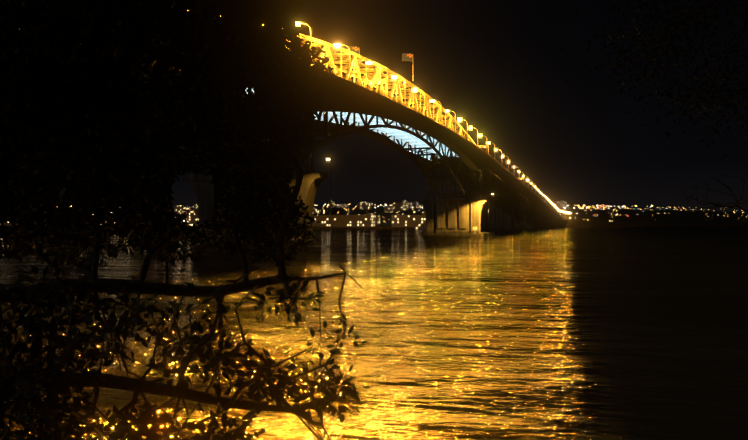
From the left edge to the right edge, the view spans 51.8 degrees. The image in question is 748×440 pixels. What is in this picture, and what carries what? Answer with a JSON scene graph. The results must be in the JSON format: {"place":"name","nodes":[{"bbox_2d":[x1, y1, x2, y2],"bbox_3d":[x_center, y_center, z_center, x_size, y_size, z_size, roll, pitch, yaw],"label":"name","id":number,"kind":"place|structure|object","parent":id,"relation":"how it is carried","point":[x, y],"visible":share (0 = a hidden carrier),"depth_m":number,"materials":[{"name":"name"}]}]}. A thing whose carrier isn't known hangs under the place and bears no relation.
{"place":"outdoors","nodes":[
{"label":"outdoors","id":0,"kind":"place"},
{"bbox_2d":[0,4,569,253],"bbox_3d":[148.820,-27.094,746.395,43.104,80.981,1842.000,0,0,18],"label":"bridge","id":1,"kind":"structure","parent":0,"point":[425,144],"depth_m":329.75,"materials":[{"name":"grey metal"}]},
{"bbox_2d":[0,227,747,439],"bbox_3d":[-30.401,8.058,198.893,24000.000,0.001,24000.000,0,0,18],"label":"sea water","id":2,"kind":"structure","parent":0,"point":[593,334],"depth_m":52.71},
{"bbox_2d":[0,200,747,229],"bbox_3d":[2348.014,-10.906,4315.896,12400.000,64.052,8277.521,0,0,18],"label":"city","id":3,"kind":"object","parent":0,"point":[402,215],"depth_m":1123.31,"materials":[{"name":"grey"}]},
{"bbox_2d":[0,0,747,211],"label":"sky","id":4,"kind":"structure","parent":0,"point":[498,65],"materials":[{"name":"black"}]},
{"bbox_3d":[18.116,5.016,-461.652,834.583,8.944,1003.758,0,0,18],"label":"shore ground","id":5,"kind":"structure","parent":0,"visible":0},
{"bbox_2d":[0,0,369,439],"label":"pohutukawa tree","id":6,"kind":"object","parent":5,"relation":"on","point":[37,100],"visible":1,"depth_m":8.76,"materials":[{"name":"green plant"}]},
{"bbox_2d":[559,0,747,158],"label":"tree","id":7,"kind":"object","parent":5,"relation":"on","point":[685,31],"visible":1,"depth_m":12.34,"materials":[{"name":"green plant"}]},
{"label":"shrub bank ground","id":8,"kind":"object","parent":5,"relation":"on","visible":0},
{"bbox_2d":[679,175,747,228],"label":"bare branch shrub","id":9,"kind":"object","parent":8,"relation":"on","point":[733,206],"visible":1,"depth_m":14.41,"materials":[{"name":"grey plant"}]}
]}

